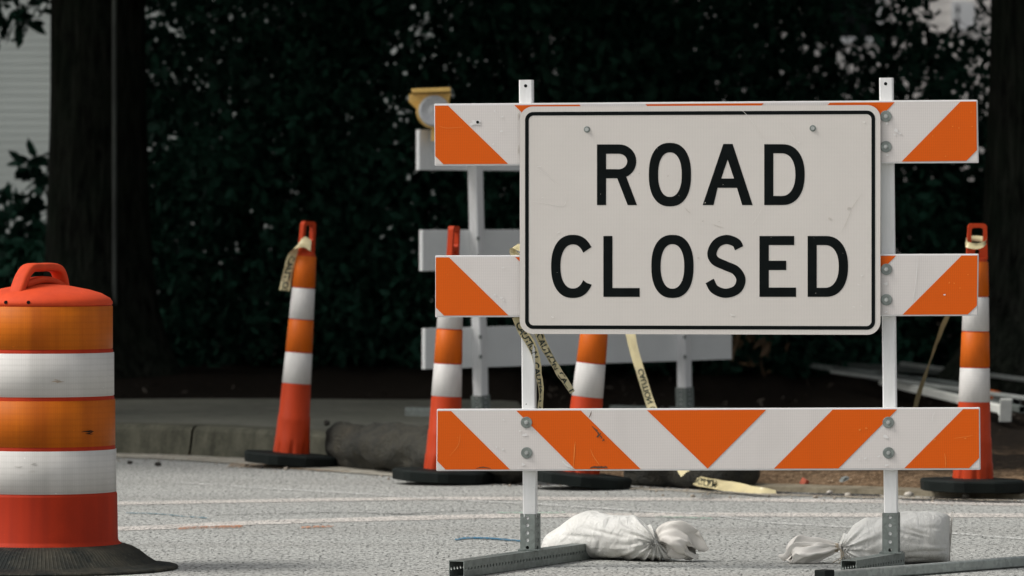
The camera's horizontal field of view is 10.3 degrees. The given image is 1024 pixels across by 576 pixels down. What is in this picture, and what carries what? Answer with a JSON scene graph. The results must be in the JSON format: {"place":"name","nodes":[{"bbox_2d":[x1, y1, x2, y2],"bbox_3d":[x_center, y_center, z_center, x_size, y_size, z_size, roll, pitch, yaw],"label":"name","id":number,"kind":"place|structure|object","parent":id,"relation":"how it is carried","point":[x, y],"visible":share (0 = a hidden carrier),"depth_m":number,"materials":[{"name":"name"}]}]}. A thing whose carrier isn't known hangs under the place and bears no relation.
{"place":"outdoors","nodes":[
{"label":"outdoors","id":0,"kind":"place"},
{"bbox_2d":[115,398,521,429],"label":"sidewalk","id":1,"kind":"structure","parent":0,"point":[247,411],"depth_m":29.97,"materials":[{"name":"concrete"}]},
{"bbox_2d":[324,420,329,425],"bbox_3d":[-0.903,0.657,27.812,0.030,0.031,0.034,0,1,19],"label":"stone","id":2,"kind":"object","parent":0,"point":[326,422],"visible":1,"depth_m":27.80,"materials":[{"name":"grey stone"}]},
{"bbox_2d":[114,457,1023,575],"bbox_3d":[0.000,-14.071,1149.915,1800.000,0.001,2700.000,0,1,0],"label":"road","id":3,"kind":"structure","parent":0,"point":[752,546],"depth_m":21.75,"materials":[{"name":"grey asphalt"}]},
{"bbox_2d":[0,263,177,575],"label":"traffic drum","id":4,"kind":"object","parent":3,"relation":"on","point":[58,507],"visible":1,"depth_m":18.83,"materials":[{"name":"orange plastic"}]},
{"bbox_2d":[115,422,213,454],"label":"kerb","id":5,"kind":"structure","parent":3,"relation":"on","point":[152,438],"depth_m":27.96,"materials":[{"name":"concrete"}]},
{"bbox_2d":[127,512,206,517],"bbox_3d":[-1.336,0.890,22.368,0.086,0.001,0.544,-1,1,-42],"label":"blue paint mark","id":6,"kind":"object","parent":3,"relation":"on","point":[169,514],"visible":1,"depth_m":22.41,"materials":[{"name":"blue paint"}]},
{"bbox_2d":[178,525,240,528],"bbox_3d":[-1.135,0.901,21.510,0.358,0.001,0.165,0,1,-29],"label":"orange paint mark","id":7,"kind":"object","parent":3,"relation":"on","point":[213,527],"visible":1,"depth_m":21.55,"materials":[{"name":"orange paint"}]},
{"bbox_2d":[116,453,391,475],"bbox_3d":[-6.758,0.801,28.956,15.114,0.005,1.925,0,1,22],"label":"gutter","id":8,"kind":"object","parent":3,"relation":"on","point":[240,460],"visible":0.48,"depth_m":27.26,"materials":[{"name":"concrete"}]},
{"bbox_2d":[228,463,348,471],"bbox_3d":[-0.788,0.837,26.253,0.354,0.001,1.831,-1,1,-40],"label":"dirt stain","id":9,"kind":"object","parent":8,"relation":"on","point":[255,465],"visible":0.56,"depth_m":26.60,"materials":[{"name":"brown soil"}]},
{"bbox_2d":[245,221,336,467],"bbox_3d":[-0.992,0.256,26.633,0.436,1.138,0.436,5,1,42],"label":"channelizer cone","id":10,"kind":"object","parent":8,"relation":"on","point":[292,444],"visible":1,"depth_m":26.58,"materials":[{"name":"orange plastic"}]},
{"bbox_2d":[279,237,310,290],"bbox_3d":[-1.007,-0.112,26.581,0.159,0.254,0.047,0,1,33],"label":"caution tape","id":11,"kind":"object","parent":10,"relation":"attached to","point":[286,278],"visible":1,"depth_m":26.60,"materials":[{"name":"yellow plastic"}]},
{"bbox_2d":[325,421,522,483],"bbox_3d":[-0.393,0.731,25.811,0.330,0.227,2.175,0,1,-23],"label":"erosion sock","id":12,"kind":"object","parent":8,"relation":"on","point":[381,446],"visible":0.47,"depth_m":25.99,"materials":[{"name":"fabric"}]},
{"bbox_2d":[191,424,326,457],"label":"kerb","id":13,"kind":"structure","parent":3,"relation":"on","point":[234,441],"depth_m":27.58,"materials":[{"name":"concrete"}]},
{"bbox_2d":[231,510,478,514],"bbox_3d":[-0.629,0.889,22.502,1.122,0.001,0.233,0,1,-15],"label":"road crack","id":14,"kind":"object","parent":3,"relation":"on","point":[354,512],"visible":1,"depth_m":22.57,"materials":[{"name":"grey asphalt"}]},
{"bbox_2d":[392,226,493,483],"bbox_3d":[-0.279,0.288,25.010,0.430,1.120,0.430,3,1,22],"label":"channelizer cone","id":15,"kind":"object","parent":3,"relation":"on","point":[446,393],"visible":0.5,"depth_m":24.95,"materials":[{"name":"orange plastic"}]},
{"bbox_2d":[455,537,519,540],"bbox_3d":[-0.048,0.912,20.700,0.351,0.001,0.230,0,1,27],"label":"blue paint mark","id":16,"kind":"object","parent":3,"relation":"on","point":[484,538],"visible":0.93,"depth_m":20.76,"materials":[{"name":"blue paint"}]},
{"bbox_2d":[116,453,1016,505],"bbox_3d":[-0.013,0.848,25.357,1.227,0.019,7.343,-1,1,-45],"label":"grit","id":17,"kind":"object","parent":3,"relation":"on","point":[388,478],"visible":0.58,"depth_m":24.27,"materials":[{"name":"grey gravel"}]},
{"bbox_2d":[117,497,1023,505],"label":"crosswalk line","id":18,"kind":"object","parent":3,"relation":"on","point":[539,498],"visible":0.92,"depth_m":23.52,"materials":[{"name":"white paint"}]},
{"bbox_2d":[118,513,1023,530],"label":"crosswalk line","id":19,"kind":"object","parent":3,"relation":"on","point":[392,518],"visible":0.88,"depth_m":22.29,"materials":[{"name":"white paint"}]},
{"bbox_2d":[537,334,631,489],"bbox_3d":[0.345,0.279,24.576,0.438,1.144,0.439,6,1,-30],"label":"channelizer cone","id":20,"kind":"object","parent":3,"relation":"on","point":[588,382],"visible":0.3,"depth_m":24.52,"materials":[{"name":"orange plastic"}]},
{"bbox_2d":[626,334,689,476],"bbox_3d":[0.612,0.457,24.011,0.060,0.639,0.834,0,1,-16],"label":"caution tape","id":21,"kind":"object","parent":20,"relation":"attached to","point":[640,370],"visible":0.51,"depth_m":24.21,"materials":[{"name":"yellow plastic"}]},
{"bbox_2d":[174,481,1022,538],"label":"chalk line","id":22,"kind":"object","parent":3,"relation":"on","point":[566,506],"visible":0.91,"depth_m":23.01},
{"bbox_2d":[541,510,707,560],"bbox_3d":[0.369,0.848,19.574,0.663,0.164,0.222,0,1,32],"label":"sandbag","id":23,"kind":"object","parent":3,"relation":"on","point":[600,535],"visible":0.84,"depth_m":19.46,"materials":[{"name":"fabric"}]},
{"bbox_2d":[623,470,759,488],"bbox_3d":[0.762,0.768,24.651,0.268,0.184,0.789,-1,1,-37],"label":"erosion sock","id":24,"kind":"object","parent":3,"relation":"on","point":[676,479],"visible":0.42,"depth_m":24.50,"materials":[{"name":"fabric"}]},
{"bbox_2d":[434,78,980,575],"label":"barricade","id":25,"kind":"object","parent":3,"relation":"on","point":[890,438],"visible":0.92,"depth_m":18.99,"materials":[{"name":"white plastic"}]},
{"bbox_2d":[510,244,519,254],"bbox_3d":[0.013,-0.115,19.133,0.044,0.066,0.021,0,1,12],"label":"caution tape","id":26,"kind":"object","parent":25,"relation":"attached to","point":[513,250],"visible":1,"depth_m":19.14,"materials":[{"name":"yellow plastic"}]},
{"bbox_2d":[512,317,543,408],"bbox_3d":[0.058,0.257,19.113,0.111,0.329,0.032,0,1,-21],"label":"caution tape","id":27,"kind":"object","parent":25,"relation":"attached to","point":[527,338],"visible":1,"depth_m":19.12,"materials":[{"name":"yellow plastic"}]},
{"bbox_2d":[535,334,574,393],"bbox_3d":[0.142,0.246,19.121,0.138,0.217,0.024,0,1,-4],"label":"caution tape","id":28,"kind":"object","parent":25,"relation":"attached to","point":[546,351],"visible":1,"depth_m":19.12,"materials":[{"name":"yellow plastic"}]},
{"bbox_2d":[520,105,879,334],"bbox_3d":[0.624,-0.226,18.992,1.206,0.762,0.020,0,1,7],"label":"road sign","id":29,"kind":"object","parent":25,"relation":"attached to","point":[763,220],"visible":1,"depth_m":18.99,"materials":[{"name":"white reflective sheeting"},{"name":"black ink"}]},
{"bbox_2d":[693,476,775,493],"bbox_3d":[0.873,0.826,24.292,0.138,0.057,1.037,0,1,-20],"label":"caution tape","id":30,"kind":"object","parent":3,"relation":"on","point":[716,484],"visible":0.94,"depth_m":24.08,"materials":[{"name":"yellow plastic"}]},
{"bbox_2d":[630,487,1018,500],"bbox_3d":[1.266,0.868,23.931,2.064,0.001,0.275,1,1,36],"label":"dirt stain","id":31,"kind":"object","parent":3,"relation":"on","point":[663,489],"visible":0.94,"depth_m":23.96,"materials":[{"name":"brown soil"}]},
{"bbox_2d":[776,491,879,495],"bbox_3d":[1.247,0.865,24.072,0.777,0.001,0.180,1,1,36],"label":"road crack","id":32,"kind":"object","parent":3,"relation":"on","point":[828,493],"visible":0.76,"depth_m":24.03,"materials":[{"name":"black asphalt"}]},
{"bbox_2d":[777,511,953,563],"bbox_3d":[1.205,0.851,19.384,0.594,0.191,0.254,0,1,9],"label":"sandbag","id":33,"kind":"object","parent":3,"relation":"on","point":[925,536],"visible":0.81,"depth_m":19.29,"materials":[{"name":"fabric"}]},
{"bbox_2d":[750,483,1023,498],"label":"gutter","id":34,"kind":"object","parent":3,"relation":"on","point":[812,488],"visible":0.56,"depth_m":24.09,"materials":[{"name":"grey concrete"}]},
{"bbox_2d":[920,223,1023,493],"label":"channelizer cone","id":35,"kind":"object","parent":34,"relation":"on","point":[974,384],"visible":0.67,"depth_m":23.70,"materials":[{"name":"orange plastic"}]},
{"bbox_2d":[965,236,985,248],"bbox_3d":[1.932,-0.190,23.749,0.097,0.056,0.124,0,1,0],"label":"caution tape","id":36,"kind":"object","parent":35,"relation":"attached to","point":[976,245],"visible":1,"depth_m":23.70,"materials":[{"name":"yellow plastic"}]},
{"bbox_2d":[904,491,913,496],"bbox_3d":[1.659,0.864,23.845,0.036,0.028,0.037,-1,1,-35],"label":"stone","id":37,"kind":"object","parent":3,"relation":"on","point":[909,494],"visible":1,"depth_m":23.83,"materials":[{"name":"beige stone"}]},
{"bbox_2d":[814,556,1023,575],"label":"steel bar","id":38,"kind":"object","parent":3,"relation":"on","point":[956,566],"visible":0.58,"depth_m":18.74,"materials":[{"name":"grey metal"}]},
{"bbox_2d":[902,499,1023,501],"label":"road crack","id":39,"kind":"object","parent":3,"relation":"on","point":[965,500],"visible":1,"depth_m":23.44,"materials":[{"name":"black asphalt"}]},
{"bbox_2d":[962,493,969,497],"bbox_3d":[1.890,0.866,23.757,0.034,0.025,0.037,0,1,0],"label":"stone","id":40,"kind":"object","parent":3,"relation":"on","point":[966,495],"visible":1,"depth_m":23.75,"materials":[{"name":"black stone"}]},
{"bbox_2d":[114,323,1023,487],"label":"soil","id":41,"kind":"structure","parent":0,"point":[351,380],"depth_m":33.45,"materials":[{"name":"brown soil"}]},
{"bbox_2d":[0,234,45,288],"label":"evergreen shrub","id":42,"kind":"object","parent":41,"relation":"on","point":[9,268],"visible":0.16,"depth_m":36.31,"materials":[{"name":"green plant"}]},
{"bbox_2d":[0,0,184,378],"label":"tree","id":43,"kind":"object","parent":41,"relation":"on","point":[75,230],"visible":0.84,"depth_m":35.16,"materials":[{"name":"brown plant"}]},
{"bbox_2d":[112,0,116,304],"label":"pole","id":44,"kind":"object","parent":41,"relation":"on","point":[114,145],"visible":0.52,"depth_m":35.05,"materials":[{"name":"paint"}]},
{"bbox_2d":[0,0,267,360],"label":"evergreen shrub","id":45,"kind":"object","parent":41,"relation":"on","point":[150,37],"visible":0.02,"depth_m":37.98,"materials":[{"name":"green plant"}]},
{"bbox_2d":[0,0,476,303],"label":"building","id":46,"kind":"structure","parent":41,"relation":"on","point":[24,91],"depth_m":61.98,"materials":[{"name":"grey"}]},
{"bbox_2d":[145,0,431,366],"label":"evergreen shrub","id":47,"kind":"object","parent":41,"relation":"on","point":[233,170],"visible":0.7,"depth_m":36.68,"materials":[{"name":"green plant"}]},
{"bbox_2d":[235,0,583,372],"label":"evergreen shrub","id":48,"kind":"object","parent":41,"relation":"on","point":[398,83],"visible":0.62,"depth_m":36.39,"materials":[{"name":"green plant"}]},
{"bbox_2d":[409,0,725,381],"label":"evergreen shrub","id":49,"kind":"object","parent":41,"relation":"on","point":[575,83],"visible":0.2,"depth_m":36.35,"materials":[{"name":"green plant"}]},
{"bbox_2d":[405,87,731,415],"bbox_3d":[0.441,-0.160,29.451,1.200,1.714,2.656,1,1,39],"label":"barricade","id":50,"kind":"object","parent":41,"relation":"on","point":[484,347],"visible":0.22,"depth_m":29.00,"materials":[{"name":"white plastic"}]},
{"bbox_2d":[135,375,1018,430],"bbox_3d":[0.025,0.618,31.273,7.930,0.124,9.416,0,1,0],"label":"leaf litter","id":51,"kind":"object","parent":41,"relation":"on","point":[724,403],"visible":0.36,"depth_m":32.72,"materials":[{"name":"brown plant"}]},
{"bbox_2d":[560,0,881,377],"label":"evergreen shrub","id":52,"kind":"object","parent":41,"relation":"on","point":[710,41],"visible":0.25,"depth_m":36.47,"materials":[{"name":"green plant"}]},
{"bbox_2d":[497,0,990,253],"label":"building","id":53,"kind":"structure","parent":41,"relation":"on","point":[963,11],"depth_m":69.96,"materials":[{"name":"metal"}]},
{"bbox_2d":[804,0,882,42],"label":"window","id":54,"kind":"structure","parent":53,"relation":"in","point":[851,19],"depth_m":69.95,"materials":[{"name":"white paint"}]},
{"bbox_2d":[951,1,963,29],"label":"window","id":55,"kind":"structure","parent":53,"relation":"in","point":[957,7],"depth_m":69.91,"materials":[{"name":"white paint"}]},
{"bbox_2d":[964,2,973,29],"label":"window","id":56,"kind":"structure","parent":53,"relation":"in","point":[968,6],"depth_m":69.91,"materials":[{"name":"white paint"}]},
{"bbox_2d":[800,477,808,483],"bbox_3d":[1.252,0.832,24.444,0.025,0.039,0.054,0,1,-20],"label":"brick fragment","id":57,"kind":"object","parent":41,"relation":"on","point":[804,481],"visible":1,"depth_m":24.43,"materials":[{"name":"brick"}]},
{"bbox_2d":[839,476,848,481],"bbox_3d":[1.423,0.829,24.396,0.060,0.053,0.054,0,1,0],"label":"stone","id":58,"kind":"object","parent":41,"relation":"on","point":[844,478],"visible":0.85,"depth_m":24.38,"materials":[{"name":"grey stone"}]},
{"bbox_2d":[704,0,989,377],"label":"evergreen shrub","id":59,"kind":"object","parent":41,"relation":"on","point":[944,241],"visible":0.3,"depth_m":36.60,"materials":[{"name":"green plant"}]},
{"bbox_2d":[809,363,958,384],"bbox_3d":[2.222,0.523,34.460,0.030,0.030,4.221,0,1,-9],"label":"steel post","id":60,"kind":"object","parent":41,"relation":"on","point":[821,366],"visible":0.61,"depth_m":35.26,"materials":[{"name":"silver metal"}]},
{"bbox_2d":[829,362,940,374],"bbox_3d":[2.513,0.510,35.420,0.040,0.040,2.669,0,1,-20],"label":"steel post","id":61,"kind":"object","parent":41,"relation":"on","point":[900,369],"visible":0.38,"depth_m":35.90,"materials":[{"name":"grey metal"}]},
{"bbox_2d":[830,365,1023,412],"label":"steel post","id":62,"kind":"object","parent":41,"relation":"on","point":[1017,408],"visible":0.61,"depth_m":31.12,"materials":[{"name":"grey metal"}]},
{"bbox_2d":[830,370,1023,399],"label":"steel post","id":63,"kind":"object","parent":62,"relation":"on","point":[955,388],"visible":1,"depth_m":31.40,"materials":[{"name":"silver metal"}]},
{"bbox_2d":[913,316,949,406],"bbox_3d":[1.814,0.345,24.760,0.031,0.548,0.922,0,1,-7],"label":"caution tape","id":64,"kind":"object","parent":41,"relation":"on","point":[922,382],"visible":0.75,"depth_m":24.81,"materials":[{"name":"yellow plastic"}]},
{"bbox_2d":[878,0,990,373],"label":"evergreen shrub","id":65,"kind":"object","parent":41,"relation":"on","point":[965,194],"visible":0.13,"depth_m":36.91,"materials":[{"name":"green plant"}]},
{"bbox_2d":[879,380,1011,421],"bbox_3d":[3.215,0.303,44.838,0.658,0.280,33.237,0,1,4],"label":"steel post","id":66,"kind":"object","parent":41,"relation":"on","point":[1003,409],"visible":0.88,"depth_m":30.05,"materials":[{"name":"metal"}]},
{"bbox_2d":[871,370,1020,404],"bbox_3d":[2.413,0.553,32.182,0.066,0.066,5.117,0,1,-5],"label":"steel post","id":67,"kind":"object","parent":41,"relation":"on","point":[913,378],"visible":0.36,"depth_m":32.34,"materials":[{"name":"grey metal"}]},
{"bbox_2d":[899,362,1023,381],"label":"steel post","id":68,"kind":"object","parent":41,"relation":"on","point":[992,375],"visible":0.67,"depth_m":34.23,"materials":[{"name":"silver metal"}]},
{"bbox_2d":[915,0,1023,395],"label":"tree","id":69,"kind":"object","parent":41,"relation":"on","point":[1003,210],"visible":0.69,"depth_m":33.11,"materials":[{"name":"brown plant"}]},
{"bbox_2d":[716,334,788,376],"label":"dry leaves","id":70,"kind":"object","parent":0,"point":[762,343],"visible":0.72,"depth_m":35.56,"materials":[{"name":"brown plant"}]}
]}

